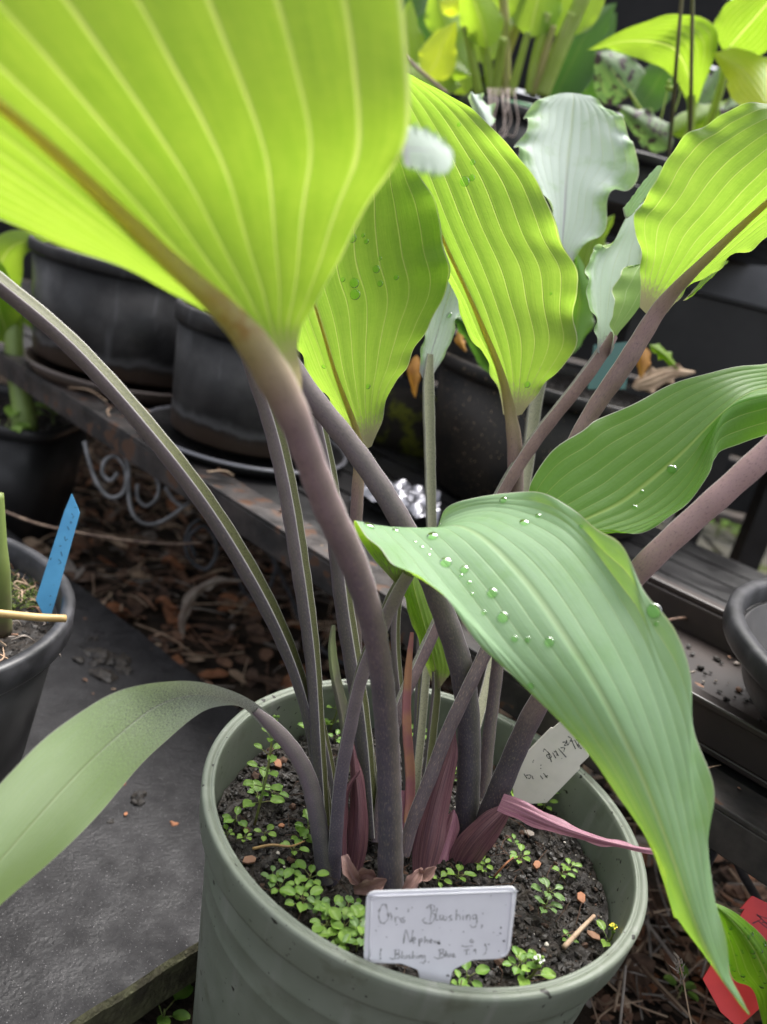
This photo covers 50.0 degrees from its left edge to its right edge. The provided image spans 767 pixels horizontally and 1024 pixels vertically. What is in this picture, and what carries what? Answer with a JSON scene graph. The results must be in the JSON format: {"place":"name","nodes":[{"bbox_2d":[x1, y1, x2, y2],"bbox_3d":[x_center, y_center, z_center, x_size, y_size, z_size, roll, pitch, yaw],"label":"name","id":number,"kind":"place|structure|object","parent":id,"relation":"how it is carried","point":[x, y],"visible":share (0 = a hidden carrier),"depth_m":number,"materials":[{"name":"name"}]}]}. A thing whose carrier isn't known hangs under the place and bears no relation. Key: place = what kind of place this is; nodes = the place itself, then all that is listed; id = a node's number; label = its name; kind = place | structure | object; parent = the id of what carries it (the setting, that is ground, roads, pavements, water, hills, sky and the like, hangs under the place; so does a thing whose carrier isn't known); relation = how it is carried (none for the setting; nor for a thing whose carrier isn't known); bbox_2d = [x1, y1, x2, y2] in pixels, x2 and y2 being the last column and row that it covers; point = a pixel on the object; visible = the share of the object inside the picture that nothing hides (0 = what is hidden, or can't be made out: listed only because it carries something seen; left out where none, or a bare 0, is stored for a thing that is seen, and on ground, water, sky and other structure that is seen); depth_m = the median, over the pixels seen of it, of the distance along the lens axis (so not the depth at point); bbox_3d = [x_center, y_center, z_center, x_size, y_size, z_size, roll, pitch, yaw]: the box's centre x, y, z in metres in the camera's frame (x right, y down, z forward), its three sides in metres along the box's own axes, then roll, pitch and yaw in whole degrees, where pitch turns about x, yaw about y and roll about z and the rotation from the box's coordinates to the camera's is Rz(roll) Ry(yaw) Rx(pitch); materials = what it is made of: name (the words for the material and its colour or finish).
{"place":"outdoors","nodes":[
{"label":"outdoors","id":0,"kind":"place"},
{"bbox_2d":[0,279,766,1023],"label":"ground","id":1,"kind":"structure","parent":0,"point":[158,619],"depth_m":0.92,"materials":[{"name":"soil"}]},
{"bbox_2d":[0,383,87,541],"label":"black pot","id":2,"kind":"object","parent":1,"relation":"on","point":[39,470],"visible":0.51,"depth_m":0.96,"materials":[{"name":"plastic"}]},
{"bbox_2d":[0,397,71,430],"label":"potting soil","id":3,"kind":"structure","parent":2,"relation":"in","point":[44,422],"depth_m":1.02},
{"bbox_2d":[4,405,30,432],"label":"weed seedling","id":4,"kind":"object","parent":3,"relation":"on","point":[10,413],"visible":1,"depth_m":0.92,"materials":[{"name":"green plant"}]},
{"bbox_2d":[0,230,46,430],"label":"hosta shoot","id":5,"kind":"object","parent":3,"relation":"in","point":[14,249],"visible":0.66,"depth_m":0.92,"materials":[{"name":"green plant"}]},
{"bbox_2d":[101,534,127,549],"bbox_3d":[-0.329,0.037,1.005,0.032,0.014,0.022,14,18,0],"label":"leaf scrap","id":6,"kind":"object","parent":1,"relation":"on","point":[121,545],"visible":0.82,"depth_m":1.01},
{"bbox_2d":[0,529,240,1023],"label":"concrete slab","id":7,"kind":"structure","parent":1,"relation":"on","point":[100,917],"depth_m":0.49,"materials":[{"name":"concrete"}]},
{"bbox_2d":[0,537,75,782],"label":"black pot","id":8,"kind":"object","parent":7,"relation":"on","point":[23,675],"visible":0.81,"depth_m":0.46,"materials":[{"name":"plastic"}]},
{"bbox_2d":[0,578,52,660],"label":"potting soil","id":9,"kind":"structure","parent":8,"relation":"in","point":[36,631],"depth_m":0.48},
{"bbox_2d":[0,492,12,638],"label":"hosta shoot","id":10,"kind":"object","parent":9,"relation":"on","point":[6,627],"visible":0.94,"depth_m":0.44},
{"bbox_2d":[10,569,38,609],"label":"moss","id":11,"kind":"object","parent":9,"relation":"on","point":[27,605],"visible":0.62,"depth_m":0.51,"materials":[{"name":"green"}]},
{"bbox_2d":[0,563,61,661],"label":"soil debris","id":12,"kind":"object","parent":9,"relation":"on","point":[17,636],"visible":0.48,"depth_m":0.49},
{"bbox_2d":[36,494,79,622],"bbox_3d":[-0.193,0.028,0.490,0.010,0.075,0.024,17,18,10],"label":"name stick","id":13,"kind":"object","parent":9,"relation":"on","point":[50,584],"visible":0.99,"depth_m":0.49,"materials":[{"name":"blue plastic"}]},
{"bbox_2d":[0,609,66,621],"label":"straw","id":14,"kind":"object","parent":8,"relation":"on","point":[18,615],"visible":1,"depth_m":0.42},
{"bbox_2d":[72,647,132,682],"bbox_3d":[-0.238,0.128,0.697,0.052,0.012,0.050,14,18,0],"label":"debris clump","id":15,"kind":"object","parent":7,"relation":"on","point":[120,662],"visible":1,"depth_m":0.70,"materials":[{"name":"soil"}]},
{"bbox_2d":[130,790,146,805],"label":"debris clump","id":16,"kind":"object","parent":7,"relation":"on","point":[138,796],"visible":1,"depth_m":0.56,"materials":[{"name":"soil"}]},
{"bbox_2d":[155,596,177,611],"bbox_3d":[-0.234,0.099,0.888,0.024,0.014,0.017,14,18,0],"label":"leaf scrap","id":17,"kind":"object","parent":1,"relation":"on","point":[167,603],"visible":1,"depth_m":0.89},
{"bbox_2d":[162,555,184,570],"bbox_3d":[-0.252,0.061,0.988,0.028,0.014,0.020,14,18,0],"label":"leaf scrap","id":18,"kind":"object","parent":1,"relation":"on","point":[175,562],"visible":1,"depth_m":0.99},
{"bbox_2d":[157,984,192,1023],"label":"weed seedling","id":19,"kind":"object","parent":1,"relation":"on","point":[182,1014],"visible":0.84,"depth_m":0.47,"materials":[{"name":"green plant"}]},
{"bbox_2d":[183,517,218,570],"bbox_3d":[-0.190,0.034,0.860,0.040,0.052,0.018,18,18,11],"label":"cable loop","id":20,"kind":"object","parent":1,"relation":"on","point":[189,533],"visible":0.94,"depth_m":0.86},
{"bbox_2d":[178,576,241,638],"bbox_3d":[-0.182,0.097,0.855,0.057,0.070,0.020,5,20,-25],"label":"dry leaf","id":21,"kind":"object","parent":1,"relation":"on","point":[189,598],"visible":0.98,"depth_m":0.85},
{"bbox_2d":[232,553,343,665],"bbox_3d":[-0.105,0.098,0.939,0.046,0.055,0.249,-2,24,-39],"label":"cable loop","id":22,"kind":"object","parent":1,"relation":"on","point":[276,568],"visible":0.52,"depth_m":0.98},
{"bbox_2d":[0,280,766,885],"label":"plant bench","id":23,"kind":"object","parent":1,"relation":"on","point":[738,822],"visible":0.3,"depth_m":0.69,"materials":[{"name":"wood"}]},
{"bbox_2d":[23,346,172,405],"bbox_3d":[-0.293,-0.157,0.935,0.216,0.015,0.216,14,18,0],"label":"plant saucer","id":24,"kind":"object","parent":23,"relation":"on","point":[48,370],"visible":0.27,"depth_m":0.86,"materials":[{"name":"black plastic"}]},
{"bbox_2d":[28,235,178,387],"bbox_3d":[-0.279,-0.226,0.929,0.236,0.118,0.236,14,18,0],"label":"black pot","id":25,"kind":"object","parent":24,"relation":"on","point":[120,321],"visible":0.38,"depth_m":0.83,"materials":[{"name":"plastic"}]},
{"bbox_2d":[5,510,203,544],"bbox_3d":[-0.280,0.013,0.780,0.220,0.022,0.009,14,18,0],"label":"dry stalk","id":26,"kind":"object","parent":23,"relation":"hanging from","point":[96,535],"visible":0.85,"depth_m":0.78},
{"bbox_2d":[82,441,190,526],"bbox_3d":[-0.244,-0.027,0.799,0.117,0.070,0.020,17,18,8],"label":"scroll wire","id":27,"kind":"object","parent":23,"relation":"attached to","point":[126,467],"visible":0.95,"depth_m":0.80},
{"bbox_2d":[148,405,346,479],"bbox_3d":[-0.133,-0.069,0.796,0.200,0.011,0.200,14,18,0],"label":"plant saucer","id":28,"kind":"object","parent":23,"relation":"on","point":[190,449],"visible":0.32,"depth_m":0.74,"materials":[{"name":"black plastic"}]},
{"bbox_2d":[170,297,329,458],"bbox_3d":[-0.119,-0.126,0.774,0.166,0.114,0.166,14,18,0],"label":"black pot","id":29,"kind":"object","parent":28,"relation":"on","point":[213,405],"visible":0.37,"depth_m":0.71,"materials":[{"name":"plastic"}]},
{"bbox_2d":[363,479,440,522],"bbox_3d":[0.012,-0.014,0.719,0.075,0.011,0.075,14,18,0],"label":"foil wrap","id":30,"kind":"object","parent":23,"relation":"on","point":[412,498],"visible":0.48,"depth_m":0.72,"materials":[{"name":"grey"}]},
{"bbox_2d":[435,342,655,538],"bbox_3d":[0.173,-0.075,0.848,0.276,0.130,0.276,14,18,0],"label":"black pot","id":31,"kind":"object","parent":23,"relation":"on","point":[471,443],"visible":0.2,"depth_m":0.76,"materials":[{"name":"plastic"}]},
{"bbox_2d":[452,354,642,407],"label":"potting soil","id":32,"kind":"structure","parent":31,"relation":"in","point":[558,381],"depth_m":0.86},
{"bbox_2d":[455,316,488,371],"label":"hosta leaf shoot","id":33,"kind":"object","parent":32,"relation":"on","point":[482,360],"visible":0.2,"depth_m":0.69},
{"bbox_2d":[407,355,419,396],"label":"withered leaf","id":34,"kind":"object","parent":33,"relation":"hanging from","point":[413,370],"visible":0.98,"depth_m":0.70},
{"bbox_2d":[573,254,594,352],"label":"hosta leaf shoot","id":35,"kind":"object","parent":32,"relation":"on","point":[583,320],"visible":0.65,"depth_m":0.70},
{"bbox_2d":[578,215,614,276],"bbox_3d":[0.183,-0.236,0.727,0.026,0.057,0.024,-4,25,-43],"label":"hosta leaf shoot","id":36,"kind":"object","parent":32,"relation":"on","point":[585,252],"visible":0.37,"depth_m":0.72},
{"bbox_2d":[588,342,626,388],"bbox_3d":[0.194,-0.125,0.703,0.036,0.047,0.009,13,18,-4],"label":"name stick","id":37,"kind":"object","parent":32,"relation":"on","point":[604,369],"visible":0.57,"depth_m":0.70,"materials":[{"name":"teal plastic"}]},
{"bbox_2d":[637,348,650,377],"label":"withered leaf","id":38,"kind":"object","parent":32,"relation":"on","point":[643,364],"visible":0.77,"depth_m":0.72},
{"bbox_2d":[632,363,694,392],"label":"withered leaf","id":39,"kind":"object","parent":32,"relation":"on","point":[652,379],"visible":0.98,"depth_m":0.74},
{"bbox_2d":[650,343,677,368],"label":"hosta leaf shoot","id":40,"kind":"object","parent":32,"relation":"on","point":[660,351],"visible":1,"depth_m":0.74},
{"bbox_2d":[713,47,766,104],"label":"hosta leaf shoot","id":41,"kind":"object","parent":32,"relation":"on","point":[744,72],"visible":0.91,"depth_m":0.78,"materials":[{"name":"plant"}]},
{"bbox_2d":[642,574,766,788],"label":"seed tray","id":42,"kind":"object","parent":23,"relation":"on","point":[732,733],"depth_m":0.52,"materials":[{"name":"plastic"}]},
{"bbox_2d":[686,644,761,721],"bbox_3d":[0.210,0.111,0.514,0.380,0.005,0.132,29,23,38],"label":"tray debris","id":43,"kind":"object","parent":42,"relation":"in","point":[718,659],"visible":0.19,"depth_m":0.53,"materials":[{"name":"soil"}]},
{"bbox_2d":[722,578,766,720],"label":"shallow pot","id":44,"kind":"object","parent":42,"relation":"on","point":[745,633],"visible":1,"depth_m":0.44,"materials":[{"name":"black plastic"}]},
{"bbox_2d":[708,848,762,900],"bbox_3d":[0.200,0.211,0.471,0.073,0.055,0.016,6,20,-23],"label":"cable loop","id":45,"kind":"object","parent":23,"relation":"hanging from","point":[749,885],"visible":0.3,"depth_m":0.47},
{"bbox_2d":[0,0,766,514],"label":"board fence","id":46,"kind":"object","parent":1,"relation":"on","point":[632,12],"depth_m":1.77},
{"bbox_2d":[192,679,647,1023],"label":"green pot","id":47,"kind":"object","parent":1,"relation":"on","point":[263,957],"visible":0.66,"depth_m":0.33,"materials":[{"name":"green plastic"}]},
{"bbox_2d":[217,728,607,986],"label":"potting soil","id":48,"kind":"structure","parent":47,"relation":"in","point":[544,935],"depth_m":0.39,"materials":[{"name":"black soil"}]},
{"bbox_2d":[222,806,247,827],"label":"weed seedling","id":49,"kind":"object","parent":48,"relation":"on","point":[229,819],"visible":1,"depth_m":0.38,"materials":[{"name":"green plant"}]},
{"bbox_2d":[242,714,284,825],"bbox_3d":[-0.055,0.120,0.383,0.021,0.058,0.019,5,20,-26],"label":"weed seedling","id":50,"kind":"object","parent":48,"relation":"on","point":[256,785],"visible":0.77,"depth_m":0.38,"materials":[{"name":"green plant"}]},
{"bbox_2d":[260,865,284,887],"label":"weed seedling","id":51,"kind":"object","parent":48,"relation":"on","point":[267,876],"visible":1,"depth_m":0.35,"materials":[{"name":"green plant"}]},
{"bbox_2d":[269,868,292,896],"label":"weed seedling","id":52,"kind":"object","parent":48,"relation":"on","point":[287,872],"visible":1,"depth_m":0.35,"materials":[{"name":"green plant"}]},
{"bbox_2d":[280,839,308,857],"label":"weed seedling","id":53,"kind":"object","parent":48,"relation":"on","point":[302,848],"visible":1,"depth_m":0.37,"materials":[{"name":"green plant"}]},
{"bbox_2d":[280,885,322,911],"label":"weed seedling","id":54,"kind":"object","parent":48,"relation":"on","point":[314,890],"visible":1,"depth_m":0.34,"materials":[{"name":"green plant"}]},
{"bbox_2d":[295,808,311,840],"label":"weed seedling","id":55,"kind":"object","parent":48,"relation":"on","point":[303,831],"visible":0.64,"depth_m":0.38,"materials":[{"name":"green plant"}]},
{"bbox_2d":[294,859,328,888],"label":"weed seedling","id":56,"kind":"object","parent":48,"relation":"on","point":[300,863],"visible":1,"depth_m":0.36,"materials":[{"name":"green plant"}]},
{"bbox_2d":[307,895,329,917],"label":"weed seedling","id":57,"kind":"object","parent":48,"relation":"on","point":[311,899],"visible":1,"depth_m":0.34,"materials":[{"name":"green plant"}]},
{"bbox_2d":[310,902,343,938],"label":"weed seedling","id":58,"kind":"object","parent":48,"relation":"on","point":[316,927],"visible":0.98,"depth_m":0.33,"materials":[{"name":"green plant"}]},
{"bbox_2d":[314,895,344,922],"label":"weed seedling","id":59,"kind":"object","parent":48,"relation":"on","point":[339,898],"visible":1,"depth_m":0.34,"materials":[{"name":"green plant"}]},
{"bbox_2d":[318,918,358,944],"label":"weed seedling","id":60,"kind":"object","parent":48,"relation":"on","point":[324,933],"visible":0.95,"depth_m":0.33,"materials":[{"name":"green plant"}]},
{"bbox_2d":[331,927,358,950],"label":"weed seedling","id":61,"kind":"object","parent":48,"relation":"on","point":[353,933],"visible":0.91,"depth_m":0.33,"materials":[{"name":"green plant"}]},
{"bbox_2d":[327,904,365,943],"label":"weed seedling","id":62,"kind":"object","parent":48,"relation":"on","point":[335,913],"visible":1,"depth_m":0.34,"materials":[{"name":"green plant"}]},
{"bbox_2d":[335,895,364,923],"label":"weed seedling","id":63,"kind":"object","parent":48,"relation":"on","point":[340,904],"visible":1,"depth_m":0.35,"materials":[{"name":"green plant"}]},
{"bbox_2d":[342,916,364,951],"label":"weed seedling","id":64,"kind":"object","parent":48,"relation":"on","point":[355,922],"visible":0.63,"depth_m":0.33,"materials":[{"name":"green plant"}]},
{"bbox_2d":[346,904,364,936],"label":"weed seedling","id":65,"kind":"object","parent":48,"relation":"on","point":[356,912],"visible":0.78,"depth_m":0.34,"materials":[{"name":"green plant"}]},
{"bbox_2d":[0,0,766,1014],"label":"hosta plant","id":66,"kind":"object","parent":48,"relation":"on","point":[240,172],"visible":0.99,"depth_m":0.33,"materials":[{"name":"green plant"}]},
{"bbox_2d":[468,92,495,125],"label":"leaf","id":67,"kind":"object","parent":66,"relation":"attached to","point":[482,109],"visible":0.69,"depth_m":0.60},
{"bbox_2d":[716,903,766,1023],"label":"hosta leaf shoot","id":68,"kind":"object","parent":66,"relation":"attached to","point":[747,965],"visible":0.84,"depth_m":0.34,"materials":[{"name":"plant"}]},
{"bbox_2d":[364,886,517,983],"bbox_3d":[0.018,0.157,0.298,0.055,0.051,0.014,12,18,-6],"label":"plant label","id":69,"kind":"object","parent":48,"relation":"in","point":[440,935],"visible":1,"depth_m":0.30,"materials":[{"name":"white plastic"}]},
{"bbox_2d":[446,864,476,881],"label":"weed seedling","id":70,"kind":"object","parent":48,"relation":"on","point":[459,867],"visible":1,"depth_m":0.38,"materials":[{"name":"green plant"}]},
{"bbox_2d":[458,961,489,986],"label":"weed seedling","id":71,"kind":"object","parent":48,"relation":"on","point":[482,969],"visible":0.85,"depth_m":0.33,"materials":[{"name":"green plant"}]},
{"bbox_2d":[502,945,536,976],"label":"weed seedling","id":72,"kind":"object","parent":48,"relation":"on","point":[523,956],"visible":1,"depth_m":0.34,"materials":[{"name":"green plant"}]},
{"bbox_2d":[510,843,529,863],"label":"weed seedling","id":73,"kind":"object","parent":48,"relation":"on","point":[521,847],"visible":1,"depth_m":0.40,"materials":[{"name":"green plant"}]},
{"bbox_2d":[515,948,555,985],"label":"small flowering weed","id":74,"kind":"object","parent":48,"relation":"on","point":[547,973],"visible":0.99,"depth_m":0.34,"materials":[{"name":"green plant"}]},
{"bbox_2d":[531,877,564,904],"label":"weed seedling","id":75,"kind":"object","parent":48,"relation":"on","point":[545,881],"visible":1,"depth_m":0.38,"materials":[{"name":"green plant"}]},
{"bbox_2d":[534,895,562,917],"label":"weed seedling","id":76,"kind":"object","parent":48,"relation":"on","point":[553,904],"visible":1,"depth_m":0.37,"materials":[{"name":"green plant"}]},
{"bbox_2d":[513,722,588,803],"bbox_3d":[0.088,0.134,0.435,0.034,0.051,0.015,14,18,0],"label":"plant label","id":77,"kind":"object","parent":48,"relation":"on","point":[557,756],"visible":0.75,"depth_m":0.43,"materials":[{"name":"white plastic"}]},
{"bbox_2d":[561,914,595,949],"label":"dry twig","id":78,"kind":"object","parent":48,"relation":"on","point":[566,944],"visible":1,"depth_m":0.36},
{"bbox_2d":[596,919,617,947],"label":"small flowering weed","id":79,"kind":"object","parent":48,"relation":"on","point":[601,924],"visible":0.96,"depth_m":0.36,"materials":[{"name":"green plant"}]},
{"bbox_2d":[619,964,626,1023],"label":"dry stalk","id":80,"kind":"object","parent":1,"relation":"on","point":[623,994],"visible":1,"depth_m":0.45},
{"bbox_2d":[517,155,766,265],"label":"plant shelf","id":81,"kind":"object","parent":1,"relation":"on","point":[618,201],"visible":0.01,"depth_m":0.93,"materials":[{"name":"black plastic"}]},
{"bbox_2d":[459,95,529,154],"bbox_3d":[0.134,-0.454,1.000,0.104,0.071,0.104,14,18,0],"label":"black pot","id":82,"kind":"object","parent":81,"relation":"on","point":[511,142],"visible":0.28,"depth_m":0.95,"materials":[{"name":"plastic"}]},
{"bbox_2d":[403,0,616,137],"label":"hosta clump","id":83,"kind":"object","parent":81,"relation":"on","point":[451,44],"visible":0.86,"depth_m":0.97,"materials":[{"name":"green plant"}]},
{"bbox_2d":[635,150,666,185],"bbox_3d":[0.295,-0.399,0.992,0.128,0.050,0.128,14,18,0],"label":"black pot","id":84,"kind":"object","parent":81,"relation":"on","point":[648,163],"visible":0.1,"depth_m":0.93,"materials":[{"name":"plastic"}]},
{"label":"potting soil","id":85,"kind":"object","parent":84,"relation":"in","visible":0},
{"bbox_2d":[594,50,644,109],"bbox_3d":[0.263,-0.480,0.914,0.075,0.054,0.014,9,19,-16],"label":"toad leaf plant","id":86,"kind":"object","parent":85,"relation":"on","point":[618,77],"visible":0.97,"depth_m":0.91,"materials":[{"name":"plant"}]},
{"bbox_2d":[616,105,672,151],"bbox_3d":[0.280,-0.417,0.891,0.080,0.041,0.017,8,19,-18],"label":"toad leaf plant","id":87,"kind":"object","parent":85,"relation":"on","point":[648,128],"visible":0.89,"depth_m":0.89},
{"bbox_2d":[632,63,672,111],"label":"hosta leaf shoot","id":88,"kind":"object","parent":85,"relation":"on","point":[650,91],"visible":0.51,"depth_m":1.00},
{"bbox_2d":[588,14,717,134],"bbox_3d":[0.281,-0.431,0.828,0.153,0.122,0.068,6,20,-22],"label":"hosta leaf shoot","id":89,"kind":"object","parent":85,"relation":"in","point":[652,41],"visible":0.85,"depth_m":0.82,"materials":[{"name":"plant"}]},
{"bbox_2d":[673,100,727,138],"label":"hosta leaf shoot","id":90,"kind":"object","parent":85,"relation":"in","point":[680,121],"visible":0.43,"depth_m":0.88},
{"bbox_2d":[697,67,719,104],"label":"toad leaf plant","id":91,"kind":"object","parent":85,"relation":"on","point":[708,91],"visible":0.52,"depth_m":0.95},
{"bbox_2d":[660,80,681,157],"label":"plant stem","id":92,"kind":"object","parent":81,"relation":"on","point":[667,87],"visible":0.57,"depth_m":0.86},
{"bbox_2d":[667,0,683,156],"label":"flower stem","id":93,"kind":"object","parent":81,"relation":"on","point":[675,77],"visible":1,"depth_m":0.74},
{"bbox_2d":[688,0,694,131],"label":"flower stem","id":94,"kind":"object","parent":81,"relation":"on","point":[691,62],"visible":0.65,"depth_m":0.73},
{"bbox_2d":[719,96,738,115],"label":"toad leaf plant","id":95,"kind":"object","parent":81,"relation":"on","point":[730,104],"visible":0.19,"depth_m":0.85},
{"bbox_2d":[704,0,766,125],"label":"hosta leaf shoot","id":96,"kind":"object","parent":81,"relation":"on","point":[741,24],"visible":0.88,"depth_m":0.79,"materials":[{"name":"plant"}]},
{"bbox_2d":[585,866,766,1023],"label":"leaf litter","id":97,"kind":"object","parent":1,"relation":"on","point":[603,1003],"visible":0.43,"depth_m":0.56,"materials":[{"name":"plant"}]},
{"bbox_2d":[664,964,698,1001],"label":"weed seedling","id":98,"kind":"object","parent":97,"relation":"on","point":[671,980],"visible":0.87,"depth_m":0.55,"materials":[{"name":"green plant"}]},
{"bbox_2d":[669,951,691,1023],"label":"grass stem","id":99,"kind":"object","parent":1,"relation":"on","point":[678,962],"visible":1,"depth_m":0.40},
{"bbox_2d":[656,384,766,570],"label":"plant stand","id":100,"kind":"object","parent":1,"relation":"on","point":[749,548],"visible":0.05,"depth_m":1.00,"materials":[{"name":"black plastic"}]},
{"bbox_2d":[615,288,766,382],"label":"plant crate","id":101,"kind":"object","parent":100,"relation":"on","point":[699,333],"visible":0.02,"depth_m":0.93,"materials":[{"name":"plastic"}]},
{"bbox_2d":[687,260,766,307],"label":"plant crate","id":102,"kind":"object","parent":100,"relation":"on","point":[741,282],"depth_m":1.18,"materials":[{"name":"grey plastic"}]},
{"bbox_2d":[656,513,766,574],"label":"paving","id":103,"kind":"structure","parent":1,"relation":"on","point":[720,543],"depth_m":1.69,"materials":[{"name":"concrete"}]},
{"bbox_2d":[710,519,740,535],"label":"weed seedling","id":104,"kind":"object","parent":103,"relation":"on","point":[724,522],"visible":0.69,"depth_m":1.71,"materials":[{"name":"green plant"}]},
{"bbox_2d":[372,386,436,457],"bbox_3d":[0.025,-0.105,0.949,0.103,0.075,0.072,14,18,0],"label":"pot","id":105,"kind":"object","parent":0,"point":[401,429],"visible":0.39,"depth_m":0.92,"materials":[{"name":"plastic"}]},
{"bbox_2d":[702,896,766,1023],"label":"plant label","id":106,"kind":"object","parent":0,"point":[754,915],"visible":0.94,"depth_m":0.37,"materials":[{"name":"red plastic"}]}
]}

